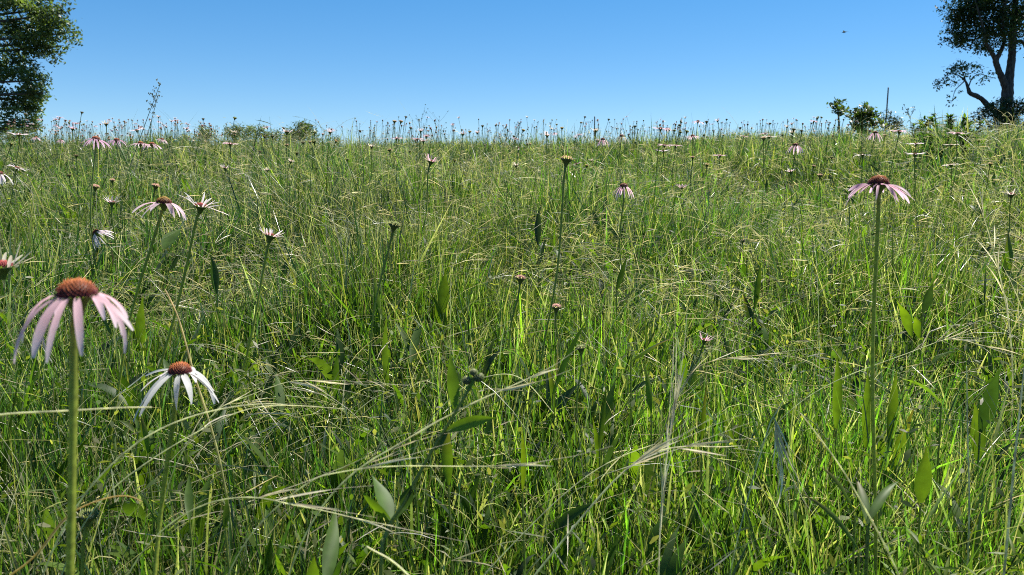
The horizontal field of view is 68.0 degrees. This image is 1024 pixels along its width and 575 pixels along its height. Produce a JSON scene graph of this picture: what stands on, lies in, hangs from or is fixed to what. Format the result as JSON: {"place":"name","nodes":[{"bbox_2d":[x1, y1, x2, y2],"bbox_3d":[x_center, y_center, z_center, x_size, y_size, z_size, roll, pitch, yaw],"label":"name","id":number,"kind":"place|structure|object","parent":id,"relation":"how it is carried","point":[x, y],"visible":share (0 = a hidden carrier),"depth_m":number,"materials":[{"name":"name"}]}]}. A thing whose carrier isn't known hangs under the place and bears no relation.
{"place":"outdoors","nodes":[
{"label":"outdoors","id":0,"kind":"place"},
{"bbox_2d":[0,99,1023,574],"bbox_3d":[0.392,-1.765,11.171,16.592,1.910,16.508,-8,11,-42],"label":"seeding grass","id":1,"kind":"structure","parent":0,"point":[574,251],"depth_m":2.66,"materials":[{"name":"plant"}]},
{"bbox_2d":[0,0,1023,146],"label":"sky","id":2,"kind":"structure","parent":0,"point":[492,62],"materials":[{"name":"blue"}]},
{"bbox_2d":[0,108,1023,574],"bbox_3d":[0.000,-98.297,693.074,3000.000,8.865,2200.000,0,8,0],"label":"ground","id":3,"kind":"structure","parent":0,"point":[678,166],"depth_m":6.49,"materials":[{"name":"green plant"}]},
{"bbox_2d":[0,171,18,263],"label":"coneflower","id":4,"kind":"object","parent":3,"relation":"on","point":[2,177],"visible":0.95,"depth_m":2.76,"materials":[{"name":"green plant"}]},
{"bbox_2d":[0,242,32,279],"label":"coneflower","id":5,"kind":"object","parent":3,"relation":"on","point":[6,266],"visible":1,"depth_m":0.96,"materials":[{"name":"white plant"}]},
{"bbox_2d":[6,132,29,222],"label":"coneflower","id":6,"kind":"object","parent":3,"relation":"on","point":[18,134],"visible":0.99,"depth_m":3.66,"materials":[{"name":"green plant"}]},
{"bbox_2d":[0,126,48,145],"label":"shrub","id":7,"kind":"object","parent":3,"relation":"on","point":[14,131],"visible":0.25,"depth_m":20.00,"materials":[{"name":"green plant"}]},
{"bbox_2d":[0,0,82,135],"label":"broadleaf tree","id":8,"kind":"object","parent":3,"relation":"on","point":[45,20],"visible":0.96,"depth_m":25.80,"materials":[{"name":"green plant"}]},
{"bbox_2d":[14,277,133,574],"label":"coneflower","id":9,"kind":"object","parent":3,"relation":"on","point":[76,295],"visible":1,"depth_m":0.60,"materials":[{"name":"pink plant"}]},
{"bbox_2d":[10,495,140,574],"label":"grass stalk","id":10,"kind":"object","parent":3,"relation":"on","point":[42,546],"depth_m":0.80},
{"bbox_2d":[0,407,151,415],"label":"grass stalk","id":11,"kind":"object","parent":3,"relation":"on","point":[67,410],"depth_m":0.70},
{"bbox_2d":[76,507,100,574],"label":"coneflower","id":12,"kind":"object","parent":3,"relation":"on","point":[82,515],"visible":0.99,"depth_m":0.96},
{"bbox_2d":[88,184,99,260],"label":"coneflower","id":13,"kind":"object","parent":3,"relation":"on","point":[95,187],"visible":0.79,"depth_m":2.74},
{"bbox_2d":[83,136,111,287],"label":"coneflower","id":14,"kind":"object","parent":3,"relation":"on","point":[95,139],"visible":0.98,"depth_m":2.50,"materials":[{"name":"green plant"}]},
{"bbox_2d":[104,196,120,284],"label":"coneflower","id":15,"kind":"object","parent":3,"relation":"on","point":[111,202],"visible":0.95,"depth_m":2.51,"materials":[{"name":"green plant"}]},
{"bbox_2d":[106,138,126,220],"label":"coneflower","id":16,"kind":"object","parent":3,"relation":"on","point":[116,140],"visible":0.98,"depth_m":3.66,"materials":[{"name":"green plant"}]},
{"bbox_2d":[92,229,169,318],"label":"coneflower","id":17,"kind":"object","parent":3,"relation":"on","point":[98,234],"visible":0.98,"depth_m":2.51,"materials":[{"name":"green plant"}]},
{"bbox_2d":[132,298,146,357],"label":"broad leaf plant","id":18,"kind":"object","parent":3,"relation":"on","point":[140,320],"visible":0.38,"depth_m":1.89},
{"bbox_2d":[129,141,150,214],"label":"coneflower","id":19,"kind":"object","parent":3,"relation":"on","point":[140,143],"visible":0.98,"depth_m":3.66,"materials":[{"name":"green plant"}]},
{"bbox_2d":[122,78,160,187],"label":"dry weed","id":20,"kind":"object","parent":3,"relation":"on","point":[153,96],"visible":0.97,"depth_m":5.02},
{"bbox_2d":[101,196,186,470],"bbox_3d":[-0.779,0.164,1.567,0.236,0.701,0.102,-2,9,-14],"label":"coneflower","id":21,"kind":"object","parent":3,"relation":"on","point":[163,203],"visible":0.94,"depth_m":1.53,"materials":[{"name":"green plant"}]},
{"bbox_2d":[141,417,155,533],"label":"broad leaf plant","id":22,"kind":"object","parent":3,"relation":"on","point":[145,433],"visible":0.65,"depth_m":1.20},
{"bbox_2d":[142,142,161,217],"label":"coneflower","id":23,"kind":"object","parent":3,"relation":"on","point":[151,144],"visible":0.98,"depth_m":3.65,"materials":[{"name":"green plant"}]},
{"bbox_2d":[145,183,159,256],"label":"coneflower","id":24,"kind":"object","parent":3,"relation":"on","point":[155,186],"visible":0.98,"depth_m":2.75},
{"bbox_2d":[42,403,285,574],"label":"grass stalk","id":25,"kind":"object","parent":3,"relation":"on","point":[96,480],"depth_m":0.85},
{"bbox_2d":[161,229,180,317],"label":"broad leaf plant","id":26,"kind":"object","parent":3,"relation":"on","point":[167,240],"visible":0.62,"depth_m":2.53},
{"bbox_2d":[123,192,227,496],"bbox_3d":[-0.682,0.165,1.528,0.254,0.706,0.086,-7,11,-38],"label":"coneflower","id":27,"kind":"object","parent":3,"relation":"on","point":[201,206],"visible":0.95,"depth_m":1.53,"materials":[{"name":"green plant"}]},
{"bbox_2d":[133,361,218,574],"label":"coneflower","id":28,"kind":"object","parent":3,"relation":"on","point":[179,372],"visible":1,"depth_m":1.01,"materials":[{"name":"white plant"}]},
{"bbox_2d":[184,475,195,574],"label":"broad leaf plant","id":29,"kind":"object","parent":3,"relation":"on","point":[188,498],"visible":0.96,"depth_m":1.06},
{"bbox_2d":[165,289,233,549],"bbox_3d":[-0.493,0.305,1.220,0.123,0.603,0.005,4,9,24],"label":"grass stalk","id":30,"kind":"object","parent":3,"relation":"on","point":[216,447],"depth_m":1.20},
{"bbox_2d":[61,405,339,574],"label":"grass stalk","id":31,"kind":"object","parent":3,"relation":"on","point":[164,451],"depth_m":0.95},
{"bbox_2d":[210,255,218,297],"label":"broad leaf plant","id":32,"kind":"object","parent":3,"relation":"on","point":[214,271],"visible":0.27,"depth_m":2.19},
{"bbox_2d":[223,493,230,574],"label":"broad leaf plant","id":33,"kind":"object","parent":3,"relation":"on","point":[225,514],"visible":0.94,"depth_m":1.00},
{"bbox_2d":[180,121,284,146],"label":"shrub","id":34,"kind":"object","parent":3,"relation":"on","point":[252,130],"visible":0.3,"depth_m":20.92,"materials":[{"name":"green plant"}]},
{"bbox_2d":[223,225,282,458],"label":"coneflower","id":35,"kind":"object","parent":3,"relation":"on","point":[270,236],"visible":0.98,"depth_m":1.58,"materials":[{"name":"green plant"}]},
{"bbox_2d":[165,362,401,496],"bbox_3d":[-0.347,0.367,1.173,0.438,0.528,0.065,-1,8,-9],"label":"grass stalk","id":36,"kind":"object","parent":3,"relation":"on","point":[300,383],"depth_m":1.15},
{"bbox_2d":[128,452,464,574],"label":"grass stalk","id":37,"kind":"object","parent":3,"relation":"on","point":[308,506],"depth_m":0.81,"materials":[{"name":"plant"}]},
{"bbox_2d":[281,119,342,148],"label":"round shrub","id":38,"kind":"object","parent":3,"relation":"on","point":[305,129],"visible":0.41,"depth_m":21.93,"materials":[{"name":"green plant"}]},
{"bbox_2d":[306,556,318,574],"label":"broad leaf plant","id":39,"kind":"object","parent":3,"relation":"on","point":[313,569],"visible":1,"depth_m":0.84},
{"bbox_2d":[322,503,338,574],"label":"broad leaf plant","id":40,"kind":"object","parent":3,"relation":"on","point":[330,551],"visible":0.97,"depth_m":0.98,"materials":[{"name":"plant"}]},
{"bbox_2d":[368,273,382,359],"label":"broad leaf plant","id":41,"kind":"object","parent":3,"relation":"on","point":[376,329],"visible":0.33,"depth_m":2.09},
{"bbox_2d":[364,220,400,422],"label":"coneflower","id":42,"kind":"object","parent":3,"relation":"on","point":[395,225],"visible":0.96,"depth_m":1.71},
{"bbox_2d":[382,314,389,410],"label":"broad leaf plant","id":43,"kind":"object","parent":3,"relation":"on","point":[385,357],"visible":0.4,"depth_m":1.79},
{"bbox_2d":[367,546,408,574],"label":"grass stalk","id":44,"kind":"object","parent":3,"relation":"on","point":[401,568],"depth_m":0.70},
{"bbox_2d":[411,420,418,553],"bbox_3d":[-0.160,0.388,1.262,0.011,0.363,0.006,0,8,0],"label":"grass blade","id":45,"kind":"object","parent":3,"relation":"on","point":[413,445],"visible":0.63,"depth_m":1.25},
{"bbox_2d":[228,434,603,574],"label":"grass stalk","id":46,"kind":"object","parent":3,"relation":"on","point":[394,460],"depth_m":0.80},
{"bbox_2d":[409,313,423,389],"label":"broad leaf plant","id":47,"kind":"object","parent":3,"relation":"on","point":[416,334],"visible":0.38,"depth_m":1.94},
{"bbox_2d":[403,154,437,273],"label":"coneflower","id":48,"kind":"object","parent":3,"relation":"on","point":[431,161],"visible":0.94,"depth_m":2.62,"materials":[{"name":"green plant"}]},
{"bbox_2d":[361,355,496,574],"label":"milkweed plant","id":49,"kind":"object","parent":3,"relation":"on","point":[384,508],"visible":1,"depth_m":0.85,"materials":[{"name":"green plant"}]},
{"bbox_2d":[434,271,448,355],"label":"broad leaf plant","id":50,"kind":"object","parent":3,"relation":"on","point":[441,303],"visible":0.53,"depth_m":2.09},
{"bbox_2d":[442,420,452,574],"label":"broad leaf plant","id":51,"kind":"object","parent":3,"relation":"on","point":[447,456],"visible":0.93,"depth_m":1.09,"materials":[{"name":"plant"}]},
{"bbox_2d":[288,332,625,574],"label":"grass stalk","id":52,"kind":"object","parent":3,"relation":"on","point":[504,389],"depth_m":0.85,"materials":[{"name":"plant"}]},
{"bbox_2d":[394,374,552,539],"bbox_3d":[-0.069,0.366,1.229,0.270,0.464,0.010,0,8,0],"label":"grass stalk","id":53,"kind":"object","parent":3,"relation":"on","point":[433,417],"depth_m":1.21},
{"bbox_2d":[6,118,953,162],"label":"distant coneflowers","id":54,"kind":"object","parent":3,"relation":"on","point":[209,130],"visible":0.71,"depth_m":11.12,"materials":[{"name":"plant"}]},
{"bbox_2d":[0,124,1023,574],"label":"herb leaves","id":55,"kind":"object","parent":3,"relation":"on","point":[566,518],"visible":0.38,"depth_m":1.69,"materials":[{"name":"green plant"}]},
{"bbox_2d":[509,274,525,366],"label":"coneflower","id":56,"kind":"object","parent":3,"relation":"on","point":[520,278],"visible":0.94,"depth_m":1.96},
{"bbox_2d":[513,426,525,572],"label":"broad leaf plant","id":57,"kind":"object","parent":3,"relation":"on","point":[523,460],"visible":0.94,"depth_m":1.10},
{"bbox_2d":[535,207,545,298],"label":"broad leaf plant","id":58,"kind":"object","parent":3,"relation":"on","point":[538,229],"visible":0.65,"depth_m":2.59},
{"bbox_2d":[536,155,573,419],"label":"coneflower","id":59,"kind":"object","parent":3,"relation":"on","point":[566,160],"visible":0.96,"depth_m":1.71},
{"bbox_2d":[552,303,560,381],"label":"coneflower","id":60,"kind":"object","parent":3,"relation":"on","point":[556,307],"visible":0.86,"depth_m":1.84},
{"bbox_2d":[545,318,588,483],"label":"broad leaf plant","id":61,"kind":"object","parent":3,"relation":"on","point":[552,386],"visible":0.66,"depth_m":1.60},
{"bbox_2d":[484,444,654,574],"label":"grass stalk","id":62,"kind":"object","parent":3,"relation":"on","point":[554,503],"depth_m":1.05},
{"bbox_2d":[575,344,591,476],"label":"coneflower","id":63,"kind":"object","parent":3,"relation":"on","point":[580,349],"visible":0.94,"depth_m":1.53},
{"bbox_2d":[592,386,622,526],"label":"broad leaf plant","id":64,"kind":"object","parent":3,"relation":"on","point":[598,436],"visible":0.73,"depth_m":1.35,"materials":[{"name":"plant"}]},
{"bbox_2d":[616,256,627,319],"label":"broad leaf plant","id":65,"kind":"object","parent":3,"relation":"on","point":[620,275],"visible":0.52,"depth_m":2.20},
{"bbox_2d":[612,183,633,304],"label":"coneflower","id":66,"kind":"object","parent":3,"relation":"on","point":[623,186],"visible":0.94,"depth_m":2.52,"materials":[{"name":"green plant"}]},
{"bbox_2d":[534,397,762,574],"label":"grass stalk","id":67,"kind":"object","parent":3,"relation":"on","point":[651,451],"depth_m":0.95,"materials":[{"name":"plant"}]},
{"bbox_2d":[644,361,652,516],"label":"broad leaf plant","id":68,"kind":"object","parent":3,"relation":"on","point":[649,398],"visible":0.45,"depth_m":1.40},
{"bbox_2d":[630,338,672,448],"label":"broad leaf plant","id":69,"kind":"object","parent":3,"relation":"on","point":[646,351],"visible":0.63,"depth_m":1.55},
{"bbox_2d":[651,127,667,248],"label":"coneflower","id":70,"kind":"object","parent":3,"relation":"on","point":[660,128],"visible":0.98,"depth_m":3.09,"materials":[{"name":"green plant"}]},
{"bbox_2d":[658,314,689,574],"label":"grass stalk","id":71,"kind":"object","parent":3,"relation":"on","point":[677,390],"depth_m":1.00,"materials":[{"name":"plant"}]},
{"bbox_2d":[679,333,711,441],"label":"coneflower","id":72,"kind":"object","parent":3,"relation":"on","point":[704,340],"visible":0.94,"depth_m":1.60,"materials":[{"name":"green plant"}]},
{"bbox_2d":[699,384,706,541],"bbox_3d":[0.326,0.359,1.313,0.009,0.402,0.004,0,8,0],"label":"grass blade","id":73,"kind":"object","parent":3,"relation":"on","point":[703,415],"visible":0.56,"depth_m":1.30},
{"bbox_2d":[646,316,844,515],"bbox_3d":[0.413,0.304,1.390,0.367,0.521,0.067,0,8,-3],"label":"grass stalk","id":74,"kind":"object","parent":3,"relation":"on","point":[691,373],"depth_m":1.35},
{"bbox_2d":[743,264,760,362],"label":"broad leaf plant","id":75,"kind":"object","parent":3,"relation":"on","point":[749,313],"visible":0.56,"depth_m":2.10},
{"bbox_2d":[761,136,765,232],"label":"coneflower","id":76,"kind":"object","parent":3,"relation":"on","point":[763,138],"visible":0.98,"depth_m":3.23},
{"bbox_2d":[729,372,823,574],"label":"grass stalk","id":77,"kind":"object","parent":3,"relation":"on","point":[778,434],"depth_m":1.05,"materials":[{"name":"plant"}]},
{"bbox_2d":[787,143,802,233],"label":"coneflower","id":78,"kind":"object","parent":3,"relation":"on","point":[795,145],"visible":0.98,"depth_m":3.66,"materials":[{"name":"green plant"}]},
{"bbox_2d":[814,245,819,428],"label":"grass stalk","id":79,"kind":"object","parent":3,"relation":"on","point":[818,328],"depth_m":1.75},
{"bbox_2d":[797,492,859,574],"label":"broad leaf plant","id":80,"kind":"object","parent":3,"relation":"on","point":[833,516],"visible":1,"depth_m":1.00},
{"bbox_2d":[832,356,841,484],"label":"broad leaf plant","id":81,"kind":"object","parent":3,"relation":"on","point":[835,403],"visible":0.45,"depth_m":1.39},
{"bbox_2d":[820,467,855,574],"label":"grass blade","id":82,"kind":"object","parent":3,"relation":"on","point":[837,482],"visible":1,"depth_m":1.05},
{"bbox_2d":[826,97,855,132],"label":"sumac shrub","id":83,"kind":"object","parent":3,"relation":"on","point":[838,108],"visible":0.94,"depth_m":20.09,"materials":[{"name":"green plant"}]},
{"bbox_2d":[800,413,899,574],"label":"grass stalk","id":84,"kind":"object","parent":3,"relation":"on","point":[893,563],"depth_m":0.95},
{"bbox_2d":[856,478,869,574],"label":"broad leaf plant","id":85,"kind":"object","parent":3,"relation":"on","point":[862,494],"visible":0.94,"depth_m":1.07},
{"bbox_2d":[847,101,889,137],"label":"sumac shrub","id":86,"kind":"object","parent":3,"relation":"on","point":[868,112],"visible":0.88,"depth_m":19.82,"materials":[{"name":"green plant"}]},
{"bbox_2d":[861,131,882,219],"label":"coneflower","id":87,"kind":"object","parent":3,"relation":"on","point":[874,133],"visible":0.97,"depth_m":4.07,"materials":[{"name":"green plant"}]},
{"bbox_2d":[862,368,886,486],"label":"broad leaf plant","id":88,"kind":"object","parent":3,"relation":"on","point":[867,397],"visible":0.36,"depth_m":1.39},
{"bbox_2d":[846,174,912,574],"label":"coneflower","id":89,"kind":"object","parent":3,"relation":"on","point":[878,184],"visible":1,"depth_m":1.11,"materials":[{"name":"green plant"}]},
{"bbox_2d":[864,481,898,574],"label":"broad leaf plant","id":90,"kind":"object","parent":3,"relation":"on","point":[880,499],"visible":0.99,"depth_m":1.06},
{"bbox_2d":[745,298,1020,480],"bbox_3d":[0.678,0.303,1.345,0.582,0.555,0.104,-1,8,-8],"label":"grass stalk","id":91,"kind":"object","parent":3,"relation":"on","point":[899,356],"depth_m":1.35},
{"bbox_2d":[878,109,909,137],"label":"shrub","id":92,"kind":"object","parent":3,"relation":"on","point":[894,126],"visible":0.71,"depth_m":20.35,"materials":[{"name":"green plant"}]},
{"bbox_2d":[875,370,914,504],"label":"broad leaf plant","id":93,"kind":"object","parent":3,"relation":"on","point":[892,406],"visible":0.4,"depth_m":1.39,"materials":[{"name":"plant"}]},
{"bbox_2d":[883,130,909,231],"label":"coneflower","id":94,"kind":"object","parent":3,"relation":"on","point":[899,131],"visible":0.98,"depth_m":3.68,"materials":[{"name":"green plant"}]},
{"bbox_2d":[896,301,912,409],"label":"broad leaf plant","id":95,"kind":"object","parent":3,"relation":"on","point":[906,319],"visible":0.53,"depth_m":1.80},
{"bbox_2d":[914,447,931,574],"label":"broad leaf plant","id":96,"kind":"object","parent":3,"relation":"on","point":[923,482],"visible":0.89,"depth_m":1.09,"materials":[{"name":"plant"}]},
{"bbox_2d":[904,379,941,502],"bbox_3d":[0.740,0.360,1.393,0.071,0.388,0.023,8,12,44],"label":"grass blade","id":97,"kind":"object","parent":3,"relation":"on","point":[932,394],"visible":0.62,"depth_m":1.36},
{"bbox_2d":[913,282,933,392],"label":"broad leaf plant","id":98,"kind":"object","parent":3,"relation":"on","point":[926,304],"visible":0.68,"depth_m":1.90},
{"bbox_2d":[915,115,933,139],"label":"leafy weed","id":99,"kind":"object","parent":3,"relation":"on","point":[926,124],"visible":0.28,"depth_m":8.43,"materials":[{"name":"green plant"}]},
{"bbox_2d":[919,131,951,166],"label":"leafy weed","id":100,"kind":"object","parent":3,"relation":"on","point":[932,139],"visible":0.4,"depth_m":6.46,"materials":[{"name":"green plant"}]},
{"bbox_2d":[927,113,956,140],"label":"leafy weed","id":101,"kind":"object","parent":3,"relation":"on","point":[949,119],"visible":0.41,"depth_m":7.94,"materials":[{"name":"green plant"}]},
{"bbox_2d":[863,523,1023,574],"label":"feathery plant","id":102,"kind":"object","parent":3,"relation":"on","point":[1009,564],"visible":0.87,"depth_m":1.06,"materials":[{"name":"green plant"}]},
{"bbox_2d":[942,113,971,139],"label":"leafy weed","id":103,"kind":"object","parent":3,"relation":"on","point":[962,122],"visible":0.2,"depth_m":8.40,"materials":[{"name":"green plant"}]},
{"bbox_2d":[906,528,1020,574],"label":"feathery plant","id":104,"kind":"object","parent":3,"relation":"on","point":[916,540],"visible":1,"depth_m":1.02,"materials":[{"name":"green plant"}]},
{"bbox_2d":[954,130,972,159],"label":"leafy weed","id":105,"kind":"object","parent":3,"relation":"on","point":[964,138],"visible":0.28,"depth_m":6.42,"materials":[{"name":"green plant"}]},
{"bbox_2d":[966,366,969,574],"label":"grass stalk","id":106,"kind":"object","parent":3,"relation":"on","point":[968,475],"depth_m":1.15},
{"bbox_2d":[961,118,985,140],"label":"leafy weed","id":107,"kind":"object","parent":3,"relation":"on","point":[979,127],"visible":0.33,"depth_m":8.73,"materials":[{"name":"green plant"}]},
{"bbox_2d":[932,0,1023,126],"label":"open tree","id":108,"kind":"object","parent":3,"relation":"on","point":[1008,19],"visible":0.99,"depth_m":23.74,"materials":[{"name":"green plant"}]},
{"bbox_2d":[947,155,1013,435],"bbox_3d":[1.054,0.087,1.735,0.187,0.790,0.047,3,9,19],"label":"grass stalk","id":109,"kind":"object","parent":3,"relation":"on","point":[1002,289],"depth_m":1.70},
{"bbox_2d":[976,265,985,346],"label":"broad leaf plant","id":110,"kind":"object","parent":3,"relation":"on","point":[979,306],"visible":0.59,"depth_m":2.10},
{"bbox_2d":[970,369,999,517],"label":"broad leaf plant","id":111,"kind":"object","parent":3,"relation":"on","point":[981,416],"visible":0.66,"depth_m":1.39,"materials":[{"name":"plant"}]},
{"bbox_2d":[970,96,1023,132],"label":"base shrub","id":112,"kind":"object","parent":3,"relation":"on","point":[1007,116],"visible":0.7,"depth_m":22.91,"materials":[{"name":"green plant"}]},
{"bbox_2d":[1002,232,1012,305],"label":"broad leaf plant","id":113,"kind":"object","parent":3,"relation":"on","point":[1008,251],"visible":0.5,"depth_m":2.40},
{"bbox_2d":[998,188,1021,276],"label":"coneflower","id":114,"kind":"object","parent":3,"relation":"on","point":[1012,194],"visible":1,"depth_m":2.75,"materials":[{"name":"green plant"}]},
{"bbox_2d":[1002,370,1023,574],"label":"grass stalk","id":115,"kind":"object","parent":3,"relation":"on","point":[1010,505],"depth_m":1.00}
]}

